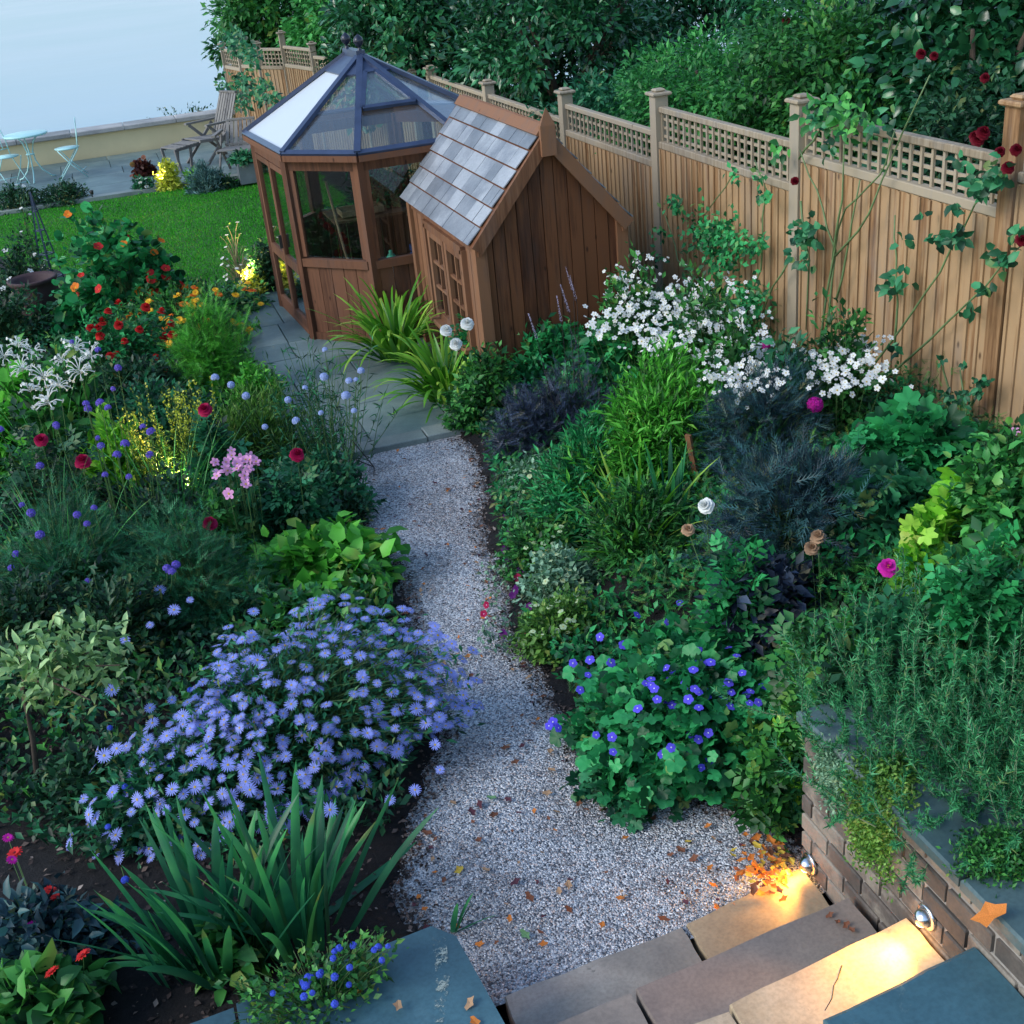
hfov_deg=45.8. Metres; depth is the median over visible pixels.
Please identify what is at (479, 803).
fallen leaf
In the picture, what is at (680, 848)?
fallen leaf
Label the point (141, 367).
groundcover mound
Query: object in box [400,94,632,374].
garden shed
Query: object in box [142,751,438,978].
iris
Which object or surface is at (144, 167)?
heuchera
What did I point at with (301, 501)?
rose bush
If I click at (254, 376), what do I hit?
parsley
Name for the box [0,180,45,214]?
clipped shrub
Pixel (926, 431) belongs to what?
cranesbill
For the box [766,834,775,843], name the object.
fallen leaf
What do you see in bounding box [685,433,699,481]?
stake
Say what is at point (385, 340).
agapanthus
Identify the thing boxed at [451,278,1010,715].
foliage
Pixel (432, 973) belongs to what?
border wall
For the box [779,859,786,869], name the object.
fallen leaf
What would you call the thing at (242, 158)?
ivy plant
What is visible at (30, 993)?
lettuce leaved plant
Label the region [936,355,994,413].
ivy
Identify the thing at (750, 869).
fallen leaf
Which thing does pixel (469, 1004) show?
fallen leaf
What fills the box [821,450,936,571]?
cranesbill
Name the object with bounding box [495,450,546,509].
edging plant
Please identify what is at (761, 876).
fallen leaf
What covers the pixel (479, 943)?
fallen leaf
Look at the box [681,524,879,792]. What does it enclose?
rose bush
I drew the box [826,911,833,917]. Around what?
fallen leaf
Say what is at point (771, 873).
fallen leaf
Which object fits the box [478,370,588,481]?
elder
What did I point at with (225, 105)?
steamer chair
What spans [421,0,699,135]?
laurel tree
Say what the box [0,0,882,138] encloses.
water
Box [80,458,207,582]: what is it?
border perennial
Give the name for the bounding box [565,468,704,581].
amsonia
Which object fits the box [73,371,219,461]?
fern shrub
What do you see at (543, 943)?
fallen leaf
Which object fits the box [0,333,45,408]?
nicotiana
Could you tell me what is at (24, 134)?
bistro table
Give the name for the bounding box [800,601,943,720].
under rosemary
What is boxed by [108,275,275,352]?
zinnia bed
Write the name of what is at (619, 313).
white phlox
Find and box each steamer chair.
[160,90,238,170]
[211,116,254,169]
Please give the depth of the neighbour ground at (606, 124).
22.85 m
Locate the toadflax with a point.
(181, 440)
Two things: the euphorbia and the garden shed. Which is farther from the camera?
the euphorbia
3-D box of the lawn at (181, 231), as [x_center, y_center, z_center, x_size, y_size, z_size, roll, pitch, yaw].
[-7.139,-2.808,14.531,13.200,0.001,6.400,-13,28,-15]
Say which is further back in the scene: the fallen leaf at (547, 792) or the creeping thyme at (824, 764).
the fallen leaf at (547, 792)
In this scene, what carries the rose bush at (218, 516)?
on the bed soil at (172, 1007)
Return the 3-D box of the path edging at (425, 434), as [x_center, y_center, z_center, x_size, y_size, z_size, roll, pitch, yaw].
[-1.013,-0.732,9.191,1.790,0.073,1.305,-13,28,-15]
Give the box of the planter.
[236,162,256,184]
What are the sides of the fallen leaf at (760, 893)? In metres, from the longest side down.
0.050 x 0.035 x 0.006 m
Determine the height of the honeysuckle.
1.447 m
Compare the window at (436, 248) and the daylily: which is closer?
the daylily
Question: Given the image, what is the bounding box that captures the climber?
[213,21,285,116]
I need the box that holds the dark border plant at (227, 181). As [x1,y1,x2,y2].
[211,169,241,190]
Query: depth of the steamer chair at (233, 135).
18.71 m
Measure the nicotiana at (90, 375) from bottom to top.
1.117 m
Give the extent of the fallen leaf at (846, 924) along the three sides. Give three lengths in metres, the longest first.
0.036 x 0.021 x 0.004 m
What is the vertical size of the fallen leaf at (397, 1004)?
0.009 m
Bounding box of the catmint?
[216,374,317,479]
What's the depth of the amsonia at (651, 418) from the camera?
6.68 m
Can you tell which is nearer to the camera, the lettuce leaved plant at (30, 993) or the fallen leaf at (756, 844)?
the lettuce leaved plant at (30, 993)
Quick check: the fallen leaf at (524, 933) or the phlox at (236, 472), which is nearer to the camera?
the fallen leaf at (524, 933)
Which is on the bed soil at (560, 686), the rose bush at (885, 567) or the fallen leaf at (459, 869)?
the rose bush at (885, 567)
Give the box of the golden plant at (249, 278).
[234,266,268,294]
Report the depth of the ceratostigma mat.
5.00 m
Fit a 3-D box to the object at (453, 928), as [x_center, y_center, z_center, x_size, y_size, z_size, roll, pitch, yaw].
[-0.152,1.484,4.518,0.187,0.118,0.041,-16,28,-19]
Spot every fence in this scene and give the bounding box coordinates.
[217,30,423,178]
[423,65,1023,436]
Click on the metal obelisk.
(33, 205)
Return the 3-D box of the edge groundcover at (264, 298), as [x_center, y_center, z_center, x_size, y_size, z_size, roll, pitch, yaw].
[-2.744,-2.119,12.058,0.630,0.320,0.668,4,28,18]
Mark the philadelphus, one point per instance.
(990, 490)
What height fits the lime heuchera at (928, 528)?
0.448 m
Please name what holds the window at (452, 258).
in the garden shed
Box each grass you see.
[0,361,131,485]
[0,443,166,640]
[38,402,279,568]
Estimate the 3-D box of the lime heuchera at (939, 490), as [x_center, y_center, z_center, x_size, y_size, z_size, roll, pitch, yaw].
[1.988,0.042,5.321,0.461,0.521,0.376,10,31,29]
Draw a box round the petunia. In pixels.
[476,514,550,652]
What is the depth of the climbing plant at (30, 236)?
12.95 m
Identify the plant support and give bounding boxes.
[348,440,374,475]
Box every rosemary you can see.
[711,577,1023,779]
[767,588,1023,887]
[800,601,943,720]
[807,675,1023,894]
[842,544,1023,799]
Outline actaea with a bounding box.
[491,267,625,454]
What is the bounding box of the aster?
[47,584,485,868]
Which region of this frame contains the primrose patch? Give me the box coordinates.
[217,510,410,617]
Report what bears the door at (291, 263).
in the greenhouse
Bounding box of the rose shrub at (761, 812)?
[717,693,811,853]
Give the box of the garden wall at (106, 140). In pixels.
[0,109,234,171]
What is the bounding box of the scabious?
[210,333,410,472]
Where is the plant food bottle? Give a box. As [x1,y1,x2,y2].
[386,250,395,271]
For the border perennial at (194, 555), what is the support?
on the bed soil at (172, 1007)
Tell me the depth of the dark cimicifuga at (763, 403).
6.41 m
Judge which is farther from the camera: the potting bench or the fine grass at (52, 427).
the potting bench
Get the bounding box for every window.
[426,229,452,327]
[443,242,468,342]
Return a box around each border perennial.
[0,456,175,626]
[0,563,104,699]
[48,553,197,698]
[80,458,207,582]
[95,489,296,653]
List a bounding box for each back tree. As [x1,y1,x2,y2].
[543,0,746,83]
[693,0,900,74]
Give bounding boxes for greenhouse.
[242,32,458,342]
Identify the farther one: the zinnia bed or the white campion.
the white campion
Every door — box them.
[255,153,294,314]
[268,162,307,327]
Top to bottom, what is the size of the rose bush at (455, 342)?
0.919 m
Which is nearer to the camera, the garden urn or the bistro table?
the garden urn
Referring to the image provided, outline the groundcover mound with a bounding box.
[89,350,202,416]
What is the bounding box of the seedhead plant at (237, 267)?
[217,222,253,284]
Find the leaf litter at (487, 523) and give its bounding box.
[461,431,952,800]
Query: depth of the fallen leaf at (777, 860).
4.64 m
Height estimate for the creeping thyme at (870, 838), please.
0.494 m
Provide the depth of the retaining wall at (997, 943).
3.85 m
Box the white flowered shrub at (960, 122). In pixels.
[882,55,1023,202]
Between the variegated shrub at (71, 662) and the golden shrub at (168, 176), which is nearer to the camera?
the variegated shrub at (71, 662)
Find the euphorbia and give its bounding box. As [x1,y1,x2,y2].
[182,165,195,186]
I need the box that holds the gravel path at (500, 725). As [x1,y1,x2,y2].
[348,435,824,1006]
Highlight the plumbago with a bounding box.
[212,925,408,1023]
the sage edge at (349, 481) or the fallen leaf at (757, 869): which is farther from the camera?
the sage edge at (349, 481)
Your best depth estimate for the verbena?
6.79 m
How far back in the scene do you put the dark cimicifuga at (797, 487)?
5.51 m
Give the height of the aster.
0.834 m
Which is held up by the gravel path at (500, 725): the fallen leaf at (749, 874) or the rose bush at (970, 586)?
the fallen leaf at (749, 874)
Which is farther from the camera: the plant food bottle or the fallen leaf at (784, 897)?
the plant food bottle
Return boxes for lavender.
[182,157,229,194]
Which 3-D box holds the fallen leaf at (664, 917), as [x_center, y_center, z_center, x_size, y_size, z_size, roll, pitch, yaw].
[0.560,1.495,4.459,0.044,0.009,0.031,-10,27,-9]
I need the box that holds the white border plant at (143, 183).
[130,174,156,193]
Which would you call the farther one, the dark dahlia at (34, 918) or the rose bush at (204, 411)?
the rose bush at (204, 411)
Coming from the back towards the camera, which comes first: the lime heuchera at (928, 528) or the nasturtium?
the nasturtium
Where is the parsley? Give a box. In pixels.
[216,358,297,419]
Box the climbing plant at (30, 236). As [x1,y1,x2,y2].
[12,183,60,285]
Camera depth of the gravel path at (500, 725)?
5.00 m
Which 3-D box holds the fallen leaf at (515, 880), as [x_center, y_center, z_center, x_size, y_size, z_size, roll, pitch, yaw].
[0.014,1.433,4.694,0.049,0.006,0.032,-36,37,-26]
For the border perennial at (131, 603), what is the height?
0.638 m
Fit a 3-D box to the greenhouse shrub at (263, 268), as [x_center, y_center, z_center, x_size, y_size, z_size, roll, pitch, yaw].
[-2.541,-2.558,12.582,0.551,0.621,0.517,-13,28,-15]
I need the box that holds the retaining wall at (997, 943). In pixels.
[796,696,1023,997]
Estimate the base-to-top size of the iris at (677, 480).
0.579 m
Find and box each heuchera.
[129,155,156,178]
[885,499,962,600]
[913,466,969,543]
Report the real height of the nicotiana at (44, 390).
1.107 m
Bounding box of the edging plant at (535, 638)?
[499,581,605,670]
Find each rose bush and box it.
[0,396,133,557]
[164,480,266,555]
[178,403,254,501]
[252,448,342,540]
[436,313,478,375]
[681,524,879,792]
[685,497,793,660]
[848,558,930,655]
[891,516,1023,723]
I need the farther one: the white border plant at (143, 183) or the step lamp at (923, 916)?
the white border plant at (143, 183)
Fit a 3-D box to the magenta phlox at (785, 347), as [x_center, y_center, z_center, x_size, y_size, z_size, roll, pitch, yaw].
[1.481,-0.720,6.797,0.574,0.781,1.026,-13,28,-15]
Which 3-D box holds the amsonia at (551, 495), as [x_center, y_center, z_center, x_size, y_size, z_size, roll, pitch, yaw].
[0.439,-0.270,6.947,0.895,0.718,0.894,-13,28,-15]
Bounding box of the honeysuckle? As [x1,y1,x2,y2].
[649,160,777,331]
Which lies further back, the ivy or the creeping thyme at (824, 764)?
the ivy
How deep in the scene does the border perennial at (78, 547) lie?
6.66 m
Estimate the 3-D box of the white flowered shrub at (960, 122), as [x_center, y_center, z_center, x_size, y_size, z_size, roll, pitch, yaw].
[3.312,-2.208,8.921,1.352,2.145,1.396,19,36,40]
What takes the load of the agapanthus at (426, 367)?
on the bed soil at (560, 686)
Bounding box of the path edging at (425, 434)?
[338,374,465,456]
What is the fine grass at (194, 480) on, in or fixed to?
on the bed soil at (172, 1007)
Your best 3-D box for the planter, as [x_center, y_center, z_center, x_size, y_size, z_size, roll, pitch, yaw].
[-3.890,-4.994,17.802,0.260,0.307,0.260,-13,28,-15]
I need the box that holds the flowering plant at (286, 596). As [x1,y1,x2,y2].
[253,581,398,651]
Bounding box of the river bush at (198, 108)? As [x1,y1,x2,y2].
[146,101,213,117]
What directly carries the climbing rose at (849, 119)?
attached to the timber fence at (988, 340)
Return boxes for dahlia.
[0,833,139,984]
[60,299,189,390]
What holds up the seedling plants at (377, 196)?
on the potting bench
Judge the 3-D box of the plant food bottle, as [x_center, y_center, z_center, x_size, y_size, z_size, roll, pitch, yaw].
[-1.060,-2.203,10.730,0.095,0.240,0.095,-13,28,-15]
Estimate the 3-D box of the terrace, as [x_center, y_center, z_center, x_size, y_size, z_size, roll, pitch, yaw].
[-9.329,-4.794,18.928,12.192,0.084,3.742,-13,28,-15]
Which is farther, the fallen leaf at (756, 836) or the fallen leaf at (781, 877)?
the fallen leaf at (756, 836)
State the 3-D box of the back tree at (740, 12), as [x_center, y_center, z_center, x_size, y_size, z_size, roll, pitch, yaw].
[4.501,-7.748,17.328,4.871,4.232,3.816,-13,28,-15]
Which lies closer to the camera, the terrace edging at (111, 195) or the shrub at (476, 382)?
the shrub at (476, 382)
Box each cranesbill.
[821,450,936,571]
[831,386,993,480]
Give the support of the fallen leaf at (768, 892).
on the stone steps
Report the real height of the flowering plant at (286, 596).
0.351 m
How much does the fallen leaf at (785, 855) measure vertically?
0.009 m
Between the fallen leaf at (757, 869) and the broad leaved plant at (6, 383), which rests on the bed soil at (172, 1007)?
the broad leaved plant at (6, 383)
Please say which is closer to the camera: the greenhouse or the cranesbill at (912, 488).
the cranesbill at (912, 488)
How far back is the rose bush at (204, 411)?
7.71 m
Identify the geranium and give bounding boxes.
[545,600,791,817]
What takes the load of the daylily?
on the bed soil at (560, 686)
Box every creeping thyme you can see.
[809,732,852,816]
[835,741,963,902]
[936,813,1023,898]
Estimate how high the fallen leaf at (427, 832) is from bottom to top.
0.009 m
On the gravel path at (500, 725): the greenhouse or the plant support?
the plant support
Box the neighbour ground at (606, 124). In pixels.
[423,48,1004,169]
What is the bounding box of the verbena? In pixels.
[0,339,180,597]
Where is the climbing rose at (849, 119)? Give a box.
[769,83,884,166]
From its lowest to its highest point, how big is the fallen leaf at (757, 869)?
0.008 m
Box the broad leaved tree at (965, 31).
[830,0,1023,186]
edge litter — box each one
[363,475,484,960]
[444,435,803,866]
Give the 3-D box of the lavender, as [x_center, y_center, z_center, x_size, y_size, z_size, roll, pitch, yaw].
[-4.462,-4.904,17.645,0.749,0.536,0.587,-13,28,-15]
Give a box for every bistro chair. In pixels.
[0,130,29,184]
[54,117,88,180]
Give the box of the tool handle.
[324,181,348,258]
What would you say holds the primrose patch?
on the bed soil at (172, 1007)
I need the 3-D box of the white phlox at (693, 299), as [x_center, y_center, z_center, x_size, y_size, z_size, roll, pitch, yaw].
[1.188,-1.218,7.701,0.823,1.032,1.546,-5,27,2]
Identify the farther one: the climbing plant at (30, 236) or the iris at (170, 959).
the climbing plant at (30, 236)
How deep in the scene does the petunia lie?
6.41 m
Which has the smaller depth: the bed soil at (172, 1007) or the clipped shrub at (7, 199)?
the bed soil at (172, 1007)
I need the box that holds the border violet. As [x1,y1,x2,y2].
[29,687,191,883]
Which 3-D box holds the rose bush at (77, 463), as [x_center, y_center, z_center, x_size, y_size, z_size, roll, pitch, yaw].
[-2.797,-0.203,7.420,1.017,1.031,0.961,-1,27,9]
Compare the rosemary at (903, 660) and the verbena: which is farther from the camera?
the verbena
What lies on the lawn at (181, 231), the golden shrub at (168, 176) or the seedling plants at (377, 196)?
the golden shrub at (168, 176)
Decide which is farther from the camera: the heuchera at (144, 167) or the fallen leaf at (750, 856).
the heuchera at (144, 167)
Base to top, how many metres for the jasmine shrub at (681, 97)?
2.330 m
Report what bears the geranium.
on the bed soil at (560, 686)
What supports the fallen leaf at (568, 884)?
on the gravel path at (500, 725)
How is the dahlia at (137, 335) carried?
on the bed soil at (172, 1007)
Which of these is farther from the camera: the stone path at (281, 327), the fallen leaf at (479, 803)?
the stone path at (281, 327)
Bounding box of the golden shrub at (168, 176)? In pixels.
[152,158,187,192]
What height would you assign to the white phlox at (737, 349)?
0.938 m
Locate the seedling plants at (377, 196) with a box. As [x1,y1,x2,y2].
[323,163,415,209]
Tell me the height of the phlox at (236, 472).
0.798 m
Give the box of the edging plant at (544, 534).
[490,507,587,581]
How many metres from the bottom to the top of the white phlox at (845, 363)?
0.912 m
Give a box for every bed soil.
[0,257,509,1023]
[292,146,1013,905]
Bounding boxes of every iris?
[54,792,317,990]
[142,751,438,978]
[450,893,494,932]
[623,436,688,529]
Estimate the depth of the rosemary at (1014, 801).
3.81 m
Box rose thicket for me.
[684,0,989,177]
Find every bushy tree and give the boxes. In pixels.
[200,0,312,80]
[275,0,449,77]
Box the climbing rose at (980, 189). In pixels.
[791,75,1023,390]
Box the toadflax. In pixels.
[117,376,218,497]
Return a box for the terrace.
[0,137,299,201]
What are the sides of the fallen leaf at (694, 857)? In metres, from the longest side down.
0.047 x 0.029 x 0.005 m
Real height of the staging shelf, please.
0.950 m
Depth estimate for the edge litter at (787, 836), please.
6.48 m
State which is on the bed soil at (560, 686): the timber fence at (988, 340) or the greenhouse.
the timber fence at (988, 340)
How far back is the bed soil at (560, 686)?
6.17 m
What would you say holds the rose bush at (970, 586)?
on the bed soil at (560, 686)
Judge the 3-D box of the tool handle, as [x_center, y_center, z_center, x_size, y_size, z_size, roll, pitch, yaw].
[-1.505,-2.361,11.043,0.052,1.248,0.446,-24,32,-31]
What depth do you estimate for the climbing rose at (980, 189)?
6.35 m
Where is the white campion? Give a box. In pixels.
[0,230,59,307]
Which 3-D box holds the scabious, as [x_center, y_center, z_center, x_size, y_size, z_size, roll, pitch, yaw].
[-1.293,-0.610,7.885,1.196,0.996,1.355,2,28,14]
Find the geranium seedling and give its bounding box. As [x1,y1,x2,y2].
[559,750,690,833]
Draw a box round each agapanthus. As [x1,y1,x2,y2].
[310,272,444,384]
[360,318,477,422]
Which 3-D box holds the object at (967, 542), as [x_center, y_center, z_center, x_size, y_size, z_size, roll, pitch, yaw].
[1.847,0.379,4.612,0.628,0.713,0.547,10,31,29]
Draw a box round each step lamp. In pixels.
[799,852,816,875]
[913,903,935,931]
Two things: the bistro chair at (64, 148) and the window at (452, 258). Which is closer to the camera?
the window at (452, 258)
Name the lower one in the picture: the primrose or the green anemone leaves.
the primrose
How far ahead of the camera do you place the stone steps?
3.96 m
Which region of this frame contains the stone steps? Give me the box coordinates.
[505,868,1023,1023]
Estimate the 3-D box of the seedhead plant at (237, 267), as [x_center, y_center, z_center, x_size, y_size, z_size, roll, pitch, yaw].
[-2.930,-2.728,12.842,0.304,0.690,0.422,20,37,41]
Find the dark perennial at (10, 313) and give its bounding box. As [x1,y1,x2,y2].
[0,280,53,349]
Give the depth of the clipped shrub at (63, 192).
17.74 m
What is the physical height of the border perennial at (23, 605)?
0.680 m
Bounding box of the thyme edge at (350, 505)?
[326,488,376,524]
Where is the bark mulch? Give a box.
[0,341,439,1023]
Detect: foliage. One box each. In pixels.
[0,275,418,867]
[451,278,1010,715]
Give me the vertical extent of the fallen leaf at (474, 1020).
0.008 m
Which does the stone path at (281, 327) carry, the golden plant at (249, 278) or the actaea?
the golden plant at (249, 278)
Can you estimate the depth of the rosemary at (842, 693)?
4.34 m
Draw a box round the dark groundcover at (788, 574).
[693,547,824,658]
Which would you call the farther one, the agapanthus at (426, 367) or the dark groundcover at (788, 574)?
the agapanthus at (426, 367)
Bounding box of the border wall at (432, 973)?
[191,926,504,1023]
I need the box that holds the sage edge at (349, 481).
[259,436,391,515]
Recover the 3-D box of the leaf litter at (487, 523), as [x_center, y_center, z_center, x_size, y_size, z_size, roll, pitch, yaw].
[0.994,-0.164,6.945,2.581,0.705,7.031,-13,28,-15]
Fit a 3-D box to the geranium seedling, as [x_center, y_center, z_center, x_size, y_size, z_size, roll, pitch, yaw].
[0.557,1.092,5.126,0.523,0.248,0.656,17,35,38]
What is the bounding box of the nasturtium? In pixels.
[24,201,205,345]
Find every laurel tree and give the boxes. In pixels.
[311,0,550,138]
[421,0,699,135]
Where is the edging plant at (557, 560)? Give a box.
[507,536,604,604]
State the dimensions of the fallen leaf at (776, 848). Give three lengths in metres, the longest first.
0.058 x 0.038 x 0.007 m
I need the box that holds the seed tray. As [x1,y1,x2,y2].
[336,201,384,217]
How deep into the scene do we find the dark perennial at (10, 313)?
11.28 m
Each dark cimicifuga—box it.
[668,421,905,600]
[681,350,839,484]
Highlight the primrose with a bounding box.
[179,907,287,1006]
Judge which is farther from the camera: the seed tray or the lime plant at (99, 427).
the seed tray
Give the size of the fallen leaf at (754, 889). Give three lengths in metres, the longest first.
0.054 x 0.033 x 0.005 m
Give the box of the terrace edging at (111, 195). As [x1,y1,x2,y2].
[0,169,276,215]
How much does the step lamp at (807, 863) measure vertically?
0.090 m
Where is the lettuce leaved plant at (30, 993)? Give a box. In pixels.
[0,938,121,1023]
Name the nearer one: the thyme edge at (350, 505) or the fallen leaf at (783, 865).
the fallen leaf at (783, 865)
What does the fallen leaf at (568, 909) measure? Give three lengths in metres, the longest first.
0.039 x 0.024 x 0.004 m
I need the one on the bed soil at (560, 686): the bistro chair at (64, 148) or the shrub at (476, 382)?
the shrub at (476, 382)
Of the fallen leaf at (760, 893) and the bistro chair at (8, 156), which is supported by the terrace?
the bistro chair at (8, 156)
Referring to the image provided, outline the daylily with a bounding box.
[557,443,716,555]
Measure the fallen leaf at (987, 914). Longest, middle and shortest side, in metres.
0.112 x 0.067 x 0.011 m
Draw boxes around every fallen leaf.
[393,1000,402,1010]
[422,830,432,834]
[454,865,462,873]
[464,996,473,1009]
[468,807,475,814]
[470,1016,479,1023]
[475,940,483,946]
[476,800,481,807]
[489,811,497,817]
[510,877,519,884]
[520,928,529,938]
[525,891,534,901]
[539,940,547,945]
[542,790,552,794]
[564,880,571,889]
[565,905,571,912]
[658,915,670,920]
[676,845,684,851]
[689,854,698,861]
[745,871,752,876]
[746,866,755,873]
[747,853,754,860]
[750,882,757,895]
[751,860,757,867]
[752,833,761,840]
[752,841,761,848]
[754,867,763,874]
[756,889,764,895]
[757,873,766,877]
[762,879,769,885]
[764,890,774,894]
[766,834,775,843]
[766,868,776,876]
[770,857,783,863]
[771,845,784,850]
[776,886,782,892]
[777,873,785,882]
[779,853,790,857]
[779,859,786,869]
[779,895,787,901]
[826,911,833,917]
[843,921,849,927]
[970,902,1006,927]
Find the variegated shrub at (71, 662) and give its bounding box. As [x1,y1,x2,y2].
[0,604,134,794]
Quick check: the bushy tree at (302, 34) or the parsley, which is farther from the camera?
the bushy tree at (302, 34)
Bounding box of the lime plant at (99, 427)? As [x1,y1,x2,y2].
[65,402,146,489]
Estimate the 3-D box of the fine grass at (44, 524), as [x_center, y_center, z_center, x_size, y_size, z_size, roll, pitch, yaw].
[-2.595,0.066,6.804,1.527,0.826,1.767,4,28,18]
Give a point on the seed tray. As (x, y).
(346, 211)
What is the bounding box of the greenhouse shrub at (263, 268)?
[244,237,276,292]
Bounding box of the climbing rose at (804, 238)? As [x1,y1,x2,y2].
[755,201,826,338]
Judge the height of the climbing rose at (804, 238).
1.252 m
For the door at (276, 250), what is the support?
in the greenhouse
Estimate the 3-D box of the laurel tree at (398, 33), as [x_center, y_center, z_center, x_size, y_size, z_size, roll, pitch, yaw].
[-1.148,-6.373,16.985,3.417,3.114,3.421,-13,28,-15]
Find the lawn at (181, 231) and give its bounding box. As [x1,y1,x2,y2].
[0,171,385,287]
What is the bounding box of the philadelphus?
[933,413,1023,567]
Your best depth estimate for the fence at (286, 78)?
19.37 m
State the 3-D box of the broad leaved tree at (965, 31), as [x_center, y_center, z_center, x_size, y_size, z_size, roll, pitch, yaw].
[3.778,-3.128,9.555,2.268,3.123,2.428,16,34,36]
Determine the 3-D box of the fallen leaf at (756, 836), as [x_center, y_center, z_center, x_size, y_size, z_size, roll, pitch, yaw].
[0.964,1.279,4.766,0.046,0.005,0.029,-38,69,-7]
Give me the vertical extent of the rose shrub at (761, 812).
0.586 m
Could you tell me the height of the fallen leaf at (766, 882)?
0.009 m
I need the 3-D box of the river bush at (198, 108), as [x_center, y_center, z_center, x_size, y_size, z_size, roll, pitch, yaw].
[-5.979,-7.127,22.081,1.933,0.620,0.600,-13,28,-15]
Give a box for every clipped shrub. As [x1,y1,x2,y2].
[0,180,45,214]
[33,177,91,207]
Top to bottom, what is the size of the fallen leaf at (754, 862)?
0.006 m
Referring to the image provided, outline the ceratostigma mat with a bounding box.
[71,729,261,861]
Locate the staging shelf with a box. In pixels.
[405,213,410,251]
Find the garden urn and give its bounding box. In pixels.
[6,271,59,318]
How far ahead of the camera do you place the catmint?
8.25 m
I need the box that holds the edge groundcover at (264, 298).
[217,281,274,312]
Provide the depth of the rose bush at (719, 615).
5.25 m
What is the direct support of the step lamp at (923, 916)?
attached to the retaining wall at (997, 943)
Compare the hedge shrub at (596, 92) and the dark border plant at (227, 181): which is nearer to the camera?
the hedge shrub at (596, 92)
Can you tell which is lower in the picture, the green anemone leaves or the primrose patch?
the primrose patch
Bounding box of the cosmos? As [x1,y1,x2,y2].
[157,285,269,405]
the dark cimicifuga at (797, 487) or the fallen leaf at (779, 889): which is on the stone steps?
the fallen leaf at (779, 889)
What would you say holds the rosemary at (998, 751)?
on the bed soil at (560, 686)
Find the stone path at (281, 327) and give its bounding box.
[223,283,447,447]
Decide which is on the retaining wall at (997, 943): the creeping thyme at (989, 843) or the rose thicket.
the creeping thyme at (989, 843)
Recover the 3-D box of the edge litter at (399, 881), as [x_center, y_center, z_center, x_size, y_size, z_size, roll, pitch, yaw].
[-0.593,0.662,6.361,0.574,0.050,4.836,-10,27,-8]
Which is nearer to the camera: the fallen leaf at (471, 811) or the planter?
the fallen leaf at (471, 811)
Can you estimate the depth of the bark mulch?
4.83 m
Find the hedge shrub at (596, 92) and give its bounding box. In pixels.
[523,63,700,147]
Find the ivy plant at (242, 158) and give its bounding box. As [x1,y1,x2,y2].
[226,147,252,167]
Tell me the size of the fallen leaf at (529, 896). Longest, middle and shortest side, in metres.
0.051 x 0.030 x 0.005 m
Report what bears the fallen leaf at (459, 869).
on the gravel path at (500, 725)
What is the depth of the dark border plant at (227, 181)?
17.70 m
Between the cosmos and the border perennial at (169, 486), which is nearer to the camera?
the border perennial at (169, 486)
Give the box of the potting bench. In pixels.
[323,198,406,258]
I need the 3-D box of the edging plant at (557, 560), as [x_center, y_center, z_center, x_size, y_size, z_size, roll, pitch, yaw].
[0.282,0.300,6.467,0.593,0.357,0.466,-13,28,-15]
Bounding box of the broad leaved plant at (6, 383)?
[0,359,116,483]
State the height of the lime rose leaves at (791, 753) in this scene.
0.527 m
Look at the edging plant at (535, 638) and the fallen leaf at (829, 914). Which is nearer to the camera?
the fallen leaf at (829, 914)
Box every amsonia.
[517,397,628,542]
[557,329,749,500]
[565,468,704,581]
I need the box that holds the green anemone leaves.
[554,307,708,405]
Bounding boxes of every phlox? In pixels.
[204,444,275,559]
[583,240,695,395]
[636,246,772,386]
[678,295,791,458]
[743,327,831,436]
[791,286,913,436]
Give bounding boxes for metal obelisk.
[29,192,65,282]
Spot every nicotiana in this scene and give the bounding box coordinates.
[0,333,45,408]
[9,348,95,495]
[41,334,117,453]
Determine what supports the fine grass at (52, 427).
on the bed soil at (172, 1007)
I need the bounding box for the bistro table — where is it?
[2,130,55,183]
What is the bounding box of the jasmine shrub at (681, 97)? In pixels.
[594,10,842,173]
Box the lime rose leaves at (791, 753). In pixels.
[729,700,804,824]

